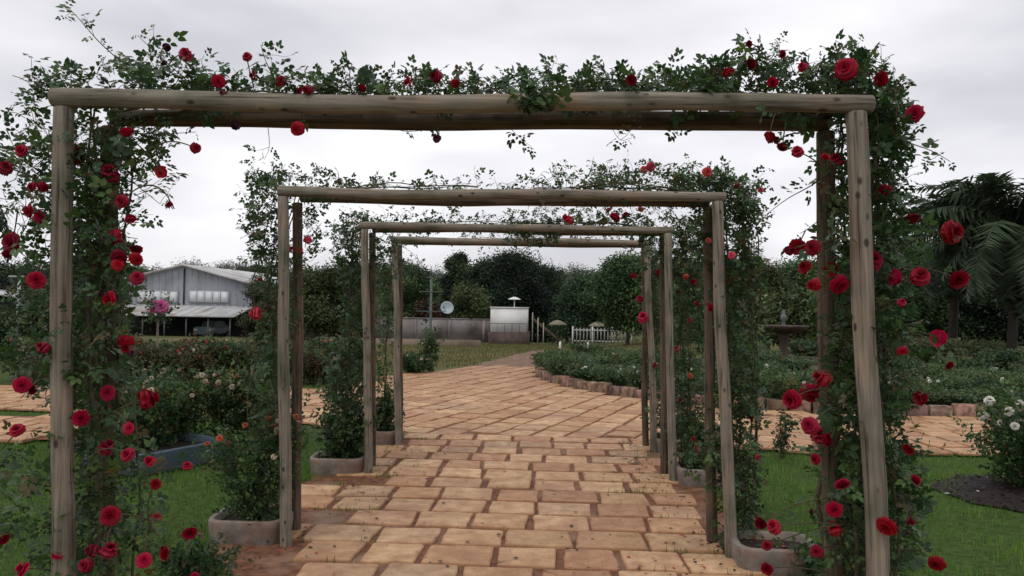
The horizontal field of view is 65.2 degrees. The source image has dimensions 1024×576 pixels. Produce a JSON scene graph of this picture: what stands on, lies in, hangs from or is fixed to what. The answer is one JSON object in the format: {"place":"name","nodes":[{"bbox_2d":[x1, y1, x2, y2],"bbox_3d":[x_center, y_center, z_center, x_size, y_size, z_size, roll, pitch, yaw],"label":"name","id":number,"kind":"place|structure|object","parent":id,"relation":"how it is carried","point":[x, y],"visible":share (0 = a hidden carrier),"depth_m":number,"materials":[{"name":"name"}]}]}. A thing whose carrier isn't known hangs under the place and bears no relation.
{"place":"outdoors","nodes":[
{"label":"outdoors","id":0,"kind":"place"},
{"bbox_2d":[0,414,77,442],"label":"lane paving","id":1,"kind":"structure","parent":0,"point":[34,423],"depth_m":10.08,"materials":[{"name":"stone"}]},
{"bbox_2d":[0,385,319,416],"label":"path paving","id":2,"kind":"structure","parent":0,"point":[10,397],"depth_m":12.77,"materials":[{"name":"stone"}]},
{"bbox_2d":[0,439,326,575],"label":"lawn grass","id":3,"kind":"structure","parent":0,"point":[18,545],"depth_m":6.71,"materials":[{"name":"green plant"}]},
{"bbox_2d":[242,338,715,366],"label":"field grass","id":4,"kind":"structure","parent":0,"point":[485,348],"depth_m":36.70,"materials":[{"name":"green plant"}]},
{"bbox_2d":[194,433,779,575],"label":"walk paving","id":5,"kind":"structure","parent":0,"point":[511,510],"depth_m":6.22,"materials":[{"name":"stone"}]},
{"bbox_2d":[146,520,260,575],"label":"rose bush","id":6,"kind":"object","parent":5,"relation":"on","point":[201,558],"visible":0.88,"depth_m":3.94,"materials":[{"name":"green plant"}]},
{"bbox_2d":[208,506,293,544],"bbox_3d":[-1.823,1.669,5.630,0.531,0.167,0.453,1,-1,1],"label":"planter","id":7,"kind":"object","parent":5,"relation":"on","point":[235,530],"visible":0.62,"depth_m":5.42,"materials":[{"name":"concrete"}]},
{"bbox_2d":[190,409,315,524],"bbox_3d":[-1.819,1.243,5.609,0.920,0.838,0.668,1,-1,3],"label":"rose bush","id":8,"kind":"object","parent":7,"relation":"on","point":[233,463],"visible":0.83,"depth_m":5.54,"materials":[{"name":"green plant"}]},
{"bbox_2d":[310,451,363,475],"bbox_3d":[-1.696,1.723,7.866,0.531,0.167,0.453,1,-1,-1],"label":"planter","id":9,"kind":"object","parent":5,"relation":"on","point":[323,465],"visible":0.81,"depth_m":7.65,"materials":[{"name":"concrete"}]},
{"bbox_2d":[309,404,383,458],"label":"rose bush","id":10,"kind":"object","parent":9,"relation":"in","point":[338,424],"visible":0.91,"depth_m":7.77,"materials":[{"name":"green plant"}]},
{"bbox_2d":[376,427,394,444],"bbox_3d":[-1.609,1.764,9.564,0.531,0.167,0.453,1,-1,3],"label":"planter","id":11,"kind":"object","parent":5,"relation":"on","point":[386,437],"visible":0.3,"depth_m":9.35,"materials":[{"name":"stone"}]},
{"bbox_2d":[360,389,403,430],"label":"rose bush","id":12,"kind":"object","parent":11,"relation":"on","point":[381,402],"visible":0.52,"depth_m":9.51,"materials":[{"name":"green plant"}]},
{"bbox_2d":[277,186,736,557],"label":"log arch","id":13,"kind":"structure","parent":5,"relation":"on","point":[716,335],"depth_m":5.43,"materials":[{"name":"brown wood"}]},
{"bbox_2d":[229,155,520,520],"bbox_3d":[-1.029,0.422,5.691,2.147,2.738,0.615,1,-1,3],"label":"climbing rose","id":14,"kind":"object","parent":13,"relation":"attached to","point":[260,252],"visible":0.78,"depth_m":5.65,"materials":[{"name":"leaf"},{"name":"red petal"}]},
{"bbox_2d":[515,150,774,552],"bbox_3d":[0.939,0.401,5.626,1.870,2.821,0.697,1,-1,3],"label":"climbing rose","id":15,"kind":"object","parent":13,"relation":"attached to","point":[741,214],"visible":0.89,"depth_m":5.50,"materials":[{"name":"green plant"}]},
{"bbox_2d":[358,222,677,480],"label":"log arch","id":16,"kind":"structure","parent":5,"relation":"on","point":[668,449],"depth_m":7.71,"materials":[{"name":"brown wood"}]},
{"bbox_2d":[310,204,521,458],"bbox_3d":[-0.949,0.453,8.008,2.086,2.703,0.733,1,-1,3],"label":"climbing rose","id":17,"kind":"object","parent":16,"relation":"attached to","point":[352,310],"visible":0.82,"depth_m":7.95,"materials":[{"name":"green plant"}]},
{"bbox_2d":[503,206,717,467],"bbox_3d":[0.966,0.484,7.913,2.179,2.798,0.731,1,-1,3],"label":"climbing rose","id":18,"kind":"object","parent":16,"relation":"attached to","point":[683,291],"visible":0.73,"depth_m":7.81,"materials":[{"name":"green plant"}]},
{"bbox_2d":[391,236,656,452],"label":"log arch","id":19,"kind":"structure","parent":5,"relation":"on","point":[647,326],"depth_m":9.33,"materials":[{"name":"brown wood"}]},
{"bbox_2d":[375,232,512,438],"bbox_3d":[-0.849,0.587,9.590,1.940,2.673,0.623,1,-1,3],"label":"climbing rose","id":20,"kind":"object","parent":19,"relation":"attached to","point":[386,326],"visible":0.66,"depth_m":9.55,"materials":[{"name":"green plant"}]},
{"bbox_2d":[519,225,679,440],"bbox_3d":[0.975,0.579,9.474,2.086,2.781,0.728,1,-1,3],"label":"climbing rose","id":21,"kind":"object","parent":19,"relation":"attached to","point":[643,317],"visible":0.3,"depth_m":9.41,"materials":[{"name":"green plant"}]},
{"bbox_2d":[731,530,816,575],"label":"planter","id":22,"kind":"object","parent":5,"relation":"on","point":[752,555],"visible":0.58,"depth_m":5.00,"materials":[{"name":"concrete"}]},
{"bbox_2d":[462,350,551,367],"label":"dirt track","id":23,"kind":"structure","parent":0,"point":[520,360],"depth_m":25.17,"materials":[{"name":"brown soil"}]},
{"bbox_2d":[0,325,1023,575],"bbox_3d":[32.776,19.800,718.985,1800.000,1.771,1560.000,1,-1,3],"label":"ground","id":24,"kind":"structure","parent":0,"point":[970,545],"depth_m":6.75,"materials":[{"name":"green plant"}]},
{"bbox_2d":[0,139,25,262],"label":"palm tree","id":25,"kind":"object","parent":24,"relation":"on","point":[4,225],"visible":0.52,"depth_m":22.98,"materials":[{"name":"green plant"}]},
{"bbox_2d":[0,304,32,360],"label":"tall shrub","id":26,"kind":"object","parent":24,"relation":"on","point":[3,332],"visible":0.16,"depth_m":21.13,"materials":[{"name":"green plant"}]},
{"bbox_2d":[0,334,45,379],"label":"garden bush","id":27,"kind":"object","parent":24,"relation":"on","point":[5,358],"visible":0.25,"depth_m":16.12,"materials":[{"name":"green plant"}]},
{"bbox_2d":[0,255,49,298],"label":"round tree","id":28,"kind":"object","parent":24,"relation":"on","point":[6,271],"visible":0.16,"depth_m":66.54,"materials":[{"name":"green plant"}]},
{"bbox_2d":[0,279,80,342],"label":"tall shrub","id":29,"kind":"object","parent":24,"relation":"on","point":[24,326],"visible":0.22,"depth_m":20.09,"materials":[{"name":"green plant"}]},
{"bbox_2d":[18,271,138,346],"bbox_3d":[-10.364,0.725,19.398,2.224,2.592,2.369,1,-1,3],"label":"tall shrub","id":30,"kind":"object","parent":24,"relation":"on","point":[46,305],"visible":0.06,"depth_m":19.11,"materials":[{"name":"green plant"}]},
{"bbox_2d":[130,341,172,382],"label":"garden bush","id":31,"kind":"object","parent":24,"relation":"on","point":[152,356],"visible":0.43,"depth_m":15.54,"materials":[{"name":"green plant"}]},
{"bbox_2d":[84,432,226,475],"bbox_3d":[-3.605,1.678,8.157,0.900,0.202,1.174,0,-1,27],"label":"blue trough","id":32,"kind":"object","parent":24,"relation":"on","point":[170,453],"visible":0.29,"depth_m":8.02,"materials":[{"name":"paint"}]},
{"bbox_2d":[115,364,195,449],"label":"rose bush","id":33,"kind":"object","parent":32,"relation":"in","point":[145,418],"visible":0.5,"depth_m":8.17,"materials":[{"name":"green plant"}]},
{"bbox_2d":[128,361,229,441],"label":"rose bush","id":34,"kind":"object","parent":32,"relation":"in","point":[184,421],"visible":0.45,"depth_m":8.86,"materials":[{"name":"green plant"}]},
{"bbox_2d":[139,290,179,348],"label":"standard rose","id":35,"kind":"object","parent":24,"relation":"on","point":[160,308],"visible":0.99,"depth_m":16.24,"materials":[{"name":"green plant"}]},
{"bbox_2d":[162,333,231,385],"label":"garden bush","id":36,"kind":"object","parent":24,"relation":"on","point":[185,357],"visible":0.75,"depth_m":15.49,"materials":[{"name":"green plant"}]},
{"bbox_2d":[121,264,277,336],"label":"warehouse","id":37,"kind":"structure","parent":24,"relation":"on","point":[200,294],"depth_m":71.38,"materials":[{"name":"metal"}]},
{"bbox_2d":[136,290,178,302],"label":"window","id":38,"kind":"structure","parent":37,"relation":"in","point":[157,293],"depth_m":71.40,"materials":[{"name":"white glass"}]},
{"bbox_2d":[188,290,229,302],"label":"window","id":39,"kind":"structure","parent":37,"relation":"in","point":[194,296],"depth_m":71.19,"materials":[{"name":"white glass"}]},
{"bbox_2d":[193,321,228,336],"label":"parked car","id":40,"kind":"object","parent":24,"relation":"on","point":[218,327],"visible":0.81,"depth_m":69.31,"materials":[{"name":"silver metal"}]},
{"bbox_2d":[170,334,265,379],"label":"garden bush","id":41,"kind":"object","parent":24,"relation":"on","point":[220,355],"visible":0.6,"depth_m":15.86,"materials":[{"name":"green plant"}]},
{"bbox_2d":[187,360,267,442],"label":"rose bush","id":42,"kind":"object","parent":24,"relation":"on","point":[227,403],"visible":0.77,"depth_m":9.20,"materials":[{"name":"green plant"}]},
{"bbox_2d":[236,275,277,338],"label":"round tree","id":43,"kind":"object","parent":24,"relation":"on","point":[248,323],"visible":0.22,"depth_m":63.58,"materials":[{"name":"green plant"}]},
{"bbox_2d":[222,358,310,438],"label":"rose bush","id":44,"kind":"object","parent":24,"relation":"on","point":[273,383],"visible":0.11,"depth_m":9.59,"materials":[{"name":"green plant"}]},
{"bbox_2d":[289,345,342,383],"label":"garden bush","id":45,"kind":"object","parent":24,"relation":"on","point":[313,366],"visible":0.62,"depth_m":16.43,"materials":[{"name":"green plant"}]},
{"bbox_2d":[289,260,360,339],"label":"round tree","id":46,"kind":"object","parent":24,"relation":"on","point":[321,313],"visible":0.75,"depth_m":51.49,"materials":[{"name":"green plant"}]},
{"bbox_2d":[291,334,361,381],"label":"garden bush","id":47,"kind":"object","parent":24,"relation":"on","point":[324,343],"visible":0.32,"depth_m":16.88,"materials":[{"name":"green plant"}]},
{"bbox_2d":[320,337,480,346],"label":"wall","id":48,"kind":"structure","parent":24,"relation":"on","point":[472,343],"depth_m":46.17,"materials":[{"name":"grey concrete"}]},
{"bbox_2d":[375,261,442,317],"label":"round tree","id":49,"kind":"object","parent":24,"relation":"on","point":[412,289],"visible":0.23,"depth_m":65.56,"materials":[{"name":"green plant"}]},
{"bbox_2d":[337,317,489,342],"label":"concrete wall","id":50,"kind":"structure","parent":24,"relation":"on","point":[456,329],"depth_m":60.23,"materials":[{"name":"grey concrete"}]},
{"bbox_2d":[392,350,441,372],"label":"garden bush","id":51,"kind":"object","parent":24,"relation":"on","point":[410,362],"visible":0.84,"depth_m":19.07,"materials":[{"name":"green plant"}]},
{"bbox_2d":[410,297,444,317],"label":"round tree","id":52,"kind":"object","parent":24,"relation":"on","point":[423,305],"visible":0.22,"depth_m":61.77,"materials":[{"name":"green plant"}]},
{"bbox_2d":[415,277,444,371],"bbox_3d":[-1.980,0.945,19.551,0.881,2.450,0.618,2,-2,-39],"label":"crossbar pole","id":53,"kind":"object","parent":24,"relation":"on","point":[430,342],"visible":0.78,"depth_m":19.52,"materials":[{"name":"grey metal"}]},
{"bbox_2d":[433,249,472,317],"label":"slender tree","id":54,"kind":"object","parent":24,"relation":"on","point":[457,267],"visible":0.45,"depth_m":63.78,"materials":[{"name":"green plant"}]},
{"bbox_2d":[47,88,889,575],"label":"log arch","id":55,"kind":"structure","parent":24,"relation":"on","point":[481,112],"depth_m":2.98,"materials":[{"name":"brown wood"}]},
{"bbox_2d":[0,0,462,575],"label":"climbing rose","id":56,"kind":"object","parent":55,"relation":"attached to","point":[96,172],"visible":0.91,"depth_m":3.09,"materials":[{"name":"green plant"}]},
{"bbox_2d":[442,28,969,575],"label":"climbing rose","id":57,"kind":"object","parent":55,"relation":"attached to","point":[886,128],"visible":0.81,"depth_m":3.01,"materials":[{"name":"green plant"}]},
{"bbox_2d":[443,279,493,325],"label":"bushy tree","id":58,"kind":"object","parent":24,"relation":"on","point":[470,301],"visible":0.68,"depth_m":61.50,"materials":[{"name":"green plant"}]},
{"bbox_2d":[467,251,499,293],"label":"dense tree","id":59,"kind":"object","parent":24,"relation":"on","point":[477,267],"visible":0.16,"depth_m":71.99,"materials":[{"name":"green plant"}]},
{"bbox_2d":[0,405,999,575],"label":"edge grass","id":60,"kind":"structure","parent":24,"relation":"on","point":[206,539],"depth_m":7.09,"materials":[{"name":"plant"}]},
{"bbox_2d":[488,307,529,344],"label":"white block","id":61,"kind":"structure","parent":24,"relation":"on","point":[508,325],"depth_m":58.00,"materials":[{"name":"concrete"}]},
{"bbox_2d":[474,246,561,342],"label":"dense tree","id":62,"kind":"object","parent":24,"relation":"on","point":[513,274],"visible":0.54,"depth_m":69.51,"materials":[{"name":"green plant"}]},
{"bbox_2d":[526,257,568,341],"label":"dense tree","id":63,"kind":"object","parent":24,"relation":"on","point":[551,284],"visible":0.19,"depth_m":73.05,"materials":[{"name":"green plant"}]},
{"bbox_2d":[533,265,617,343],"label":"round tree","id":64,"kind":"object","parent":24,"relation":"on","point":[575,310],"visible":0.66,"depth_m":62.41,"materials":[{"name":"green plant"}]},
{"bbox_2d":[572,326,632,344],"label":"picket fence","id":65,"kind":"object","parent":24,"relation":"on","point":[593,336],"visible":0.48,"depth_m":55.71,"materials":[{"name":"white paint"}]},
{"bbox_2d":[579,248,657,344],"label":"round tree","id":66,"kind":"object","parent":24,"relation":"on","point":[614,288],"visible":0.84,"depth_m":48.55,"materials":[{"name":"green plant"}]},
{"bbox_2d":[633,248,732,342],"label":"round tree","id":67,"kind":"object","parent":24,"relation":"on","point":[690,300],"visible":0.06,"depth_m":44.17,"materials":[{"name":"green plant"}]},
{"bbox_2d":[676,461,721,487],"bbox_3d":[1.827,1.777,7.634,0.531,0.167,0.453,1,-1,5],"label":"planter","id":68,"kind":"object","parent":24,"relation":"on","point":[685,481],"visible":0.26,"depth_m":7.44,"materials":[{"name":"concrete"}]},
{"bbox_2d":[677,419,720,469],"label":"rose bush","id":69,"kind":"object","parent":68,"relation":"in","point":[697,431],"visible":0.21,"depth_m":7.60,"materials":[{"name":"green plant"}]},
{"bbox_2d":[725,259,801,325],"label":"round tree","id":70,"kind":"object","parent":24,"relation":"on","point":[776,280],"visible":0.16,"depth_m":46.25,"materials":[{"name":"green plant"}]},
{"bbox_2d":[742,293,792,352],"bbox_3d":[10.569,1.570,32.614,2.336,2.752,2.567,0,-2,28],"label":"clipped tree","id":71,"kind":"object","parent":24,"relation":"on","point":[771,317],"visible":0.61,"depth_m":31.94,"materials":[{"name":"green plant"}]},
{"bbox_2d":[535,358,1023,419],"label":"raised bed","id":72,"kind":"object","parent":24,"relation":"on","point":[774,403],"visible":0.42,"depth_m":13.72,"materials":[{"name":"stone"}]},
{"bbox_2d":[534,349,593,377],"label":"bedding rose","id":73,"kind":"object","parent":72,"relation":"in","point":[557,364],"visible":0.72,"depth_m":17.37,"materials":[{"name":"green plant"}]},
{"bbox_2d":[564,361,624,381],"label":"bedding rose","id":74,"kind":"object","parent":72,"relation":"in","point":[582,372],"visible":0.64,"depth_m":16.62,"materials":[{"name":"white plant"}]},
{"bbox_2d":[587,363,635,384],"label":"bedding rose","id":75,"kind":"object","parent":72,"relation":"in","point":[610,376],"visible":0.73,"depth_m":16.03,"materials":[{"name":"green plant"}]},
{"bbox_2d":[595,347,648,365],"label":"bedding rose","id":76,"kind":"object","parent":72,"relation":"in","point":[620,357],"visible":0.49,"depth_m":18.04,"materials":[{"name":"green plant"}]},
{"bbox_2d":[617,365,659,388],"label":"bedding rose","id":77,"kind":"object","parent":72,"relation":"in","point":[633,375],"visible":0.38,"depth_m":14.99,"materials":[{"name":"green plant"}]},
{"bbox_2d":[758,367,817,405],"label":"bedding rose","id":78,"kind":"object","parent":72,"relation":"in","point":[779,379],"visible":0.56,"depth_m":13.29,"materials":[{"name":"green plant"}]},
{"bbox_2d":[776,357,817,371],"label":"bedding rose","id":79,"kind":"object","parent":72,"relation":"in","point":[801,364],"visible":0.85,"depth_m":20.43,"materials":[{"name":"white plant"}]},
{"bbox_2d":[886,374,940,403],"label":"bedding rose","id":80,"kind":"object","parent":72,"relation":"in","point":[911,392],"visible":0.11,"depth_m":13.07,"materials":[{"name":"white plant"}]},
{"bbox_2d":[903,360,962,379],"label":"bedding rose","id":81,"kind":"object","parent":72,"relation":"in","point":[926,371],"visible":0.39,"depth_m":16.56,"materials":[{"name":"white plant"}]},
{"bbox_2d":[891,336,976,362],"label":"garden shrub","id":82,"kind":"object","parent":72,"relation":"on","point":[954,346],"visible":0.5,"depth_m":24.80,"materials":[{"name":"green plant"}]},
{"bbox_2d":[919,386,980,405],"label":"bedding rose","id":83,"kind":"object","parent":72,"relation":"on","point":[948,397],"visible":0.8,"depth_m":13.23,"materials":[{"name":"plant"}]},
{"bbox_2d":[926,371,982,396],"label":"bedding rose","id":84,"kind":"object","parent":72,"relation":"in","point":[952,382],"visible":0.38,"depth_m":14.11,"materials":[{"name":"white plant"}]},
{"bbox_2d":[929,356,997,370],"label":"garden shrub","id":85,"kind":"object","parent":72,"relation":"on","point":[967,363],"visible":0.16,"depth_m":18.33,"materials":[{"name":"green plant"}]},
{"bbox_2d":[931,368,1018,387],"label":"bedding rose","id":86,"kind":"object","parent":72,"relation":"in","point":[981,381],"visible":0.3,"depth_m":14.82,"materials":[{"name":"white plant"}]},
{"bbox_2d":[973,345,1023,371],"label":"garden shrub","id":87,"kind":"object","parent":72,"relation":"on","point":[1001,357],"visible":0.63,"depth_m":21.90,"materials":[{"name":"green plant"}]},
{"bbox_2d":[978,370,1023,393],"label":"bedding rose","id":88,"kind":"object","parent":72,"relation":"in","point":[1019,383],"visible":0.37,"depth_m":13.73,"materials":[{"name":"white plant"}]},
{"bbox_2d":[771,408,801,458],"bbox_3d":[3.102,1.651,9.041,0.358,0.567,0.355,1,-1,3],"label":"sapling","id":89,"kind":"object","parent":24,"relation":"on","point":[783,438],"visible":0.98,"depth_m":9.02,"materials":[{"name":"green plant"}]},
{"bbox_2d":[758,310,817,364],"bbox_3d":[8.240,1.529,24.284,2.640,1.750,2.640,1,-1,3],"label":"fountain","id":90,"kind":"object","parent":24,"relation":"on","point":[783,331],"visible":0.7,"depth_m":24.14,"materials":[{"name":"stone"}]},
{"bbox_2d":[775,253,816,337],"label":"round tree","id":91,"kind":"object","parent":24,"relation":"on","point":[792,268],"visible":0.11,"depth_m":50.26,"materials":[{"name":"green plant"}]},
{"bbox_2d":[787,338,817,356],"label":"garden shrub","id":92,"kind":"object","parent":24,"relation":"on","point":[794,347],"visible":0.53,"depth_m":29.03,"materials":[{"name":"green plant"}]},
{"bbox_2d":[771,287,837,345],"bbox_3d":[11.704,1.368,32.378,3.051,3.110,3.432,1,-1,3],"label":"clipped tree","id":93,"kind":"object","parent":24,"relation":"on","point":[797,306],"visible":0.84,"depth_m":31.54,"materials":[{"name":"green plant"}]},
{"bbox_2d":[787,536,853,575],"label":"rose bush","id":94,"kind":"object","parent":24,"relation":"on","point":[805,549],"visible":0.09,"depth_m":4.88,"materials":[{"name":"green plant"}]},
{"bbox_2d":[875,233,963,331],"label":"round tree","id":95,"kind":"object","parent":24,"relation":"on","point":[927,313],"visible":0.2,"depth_m":41.77,"materials":[{"name":"green plant"}]},
{"bbox_2d":[892,176,1001,342],"bbox_3d":[18.503,-0.730,33.181,5.162,7.344,5.772,1,-1,3],"label":"palm tree","id":96,"kind":"object","parent":24,"relation":"on","point":[941,260],"visible":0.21,"depth_m":32.94,"materials":[{"name":"green plant"}]},
{"bbox_2d":[912,170,1023,350],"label":"palm tree","id":97,"kind":"object","parent":24,"relation":"on","point":[998,257],"visible":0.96,"depth_m":29.77,"materials":[{"name":"green plant"}]},
{"bbox_2d":[913,251,1023,344],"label":"round tree","id":98,"kind":"object","parent":24,"relation":"on","point":[971,325],"visible":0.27,"depth_m":44.54,"materials":[{"name":"green plant"}]},
{"bbox_2d":[930,475,1023,511],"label":"mulch bed","id":99,"kind":"object","parent":24,"relation":"on","point":[1014,503],"visible":0.77,"depth_m":7.34,"materials":[{"name":"brown soil"}]},
{"bbox_2d":[948,376,1023,488],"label":"white rose bush","id":100,"kind":"object","parent":99,"relation":"on","point":[1009,425],"visible":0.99,"depth_m":7.47,"materials":[{"name":"green plant"}]},
{"bbox_2d":[946,337,1021,355],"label":"garden shrub","id":101,"kind":"object","parent":24,"relation":"on","point":[983,343],"visible":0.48,"depth_m":32.00,"materials":[{"name":"green plant"}]},
{"bbox_2d":[966,290,1023,345],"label":"round tree","id":102,"kind":"object","parent":24,"relation":"on","point":[1020,328],"visible":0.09,"depth_m":44.28,"materials":[{"name":"green plant"}]},
{"bbox_2d":[0,0,1023,274],"label":"sky","id":103,"kind":"structure","parent":0,"point":[964,59],"materials":[{"name":"white"}]},
{"bbox_2d":[290,365,818,453],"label":"plaza paving","id":104,"kind":"structure","parent":0,"point":[426,415],"depth_m":12.74,"materials":[{"name":"stone"}]},
{"bbox_2d":[213,371,1023,575],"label":"leaf litter","id":105,"kind":"object","parent":104,"relation":"on","point":[978,476],"visible":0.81,"depth_m":7.14,"materials":[{"name":"brown plant"}]},
{"bbox_2d":[682,450,1023,575],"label":"lawn grass","id":106,"kind":"structure","parent":0,"point":[974,511],"depth_m":6.75,"materials":[{"name":"green plant"}]},
{"bbox_2d":[761,410,1006,455],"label":"path paving","id":107,"kind":"structure","parent":0,"point":[938,431],"depth_m":11.08,"materials":[{"name":"stone"}]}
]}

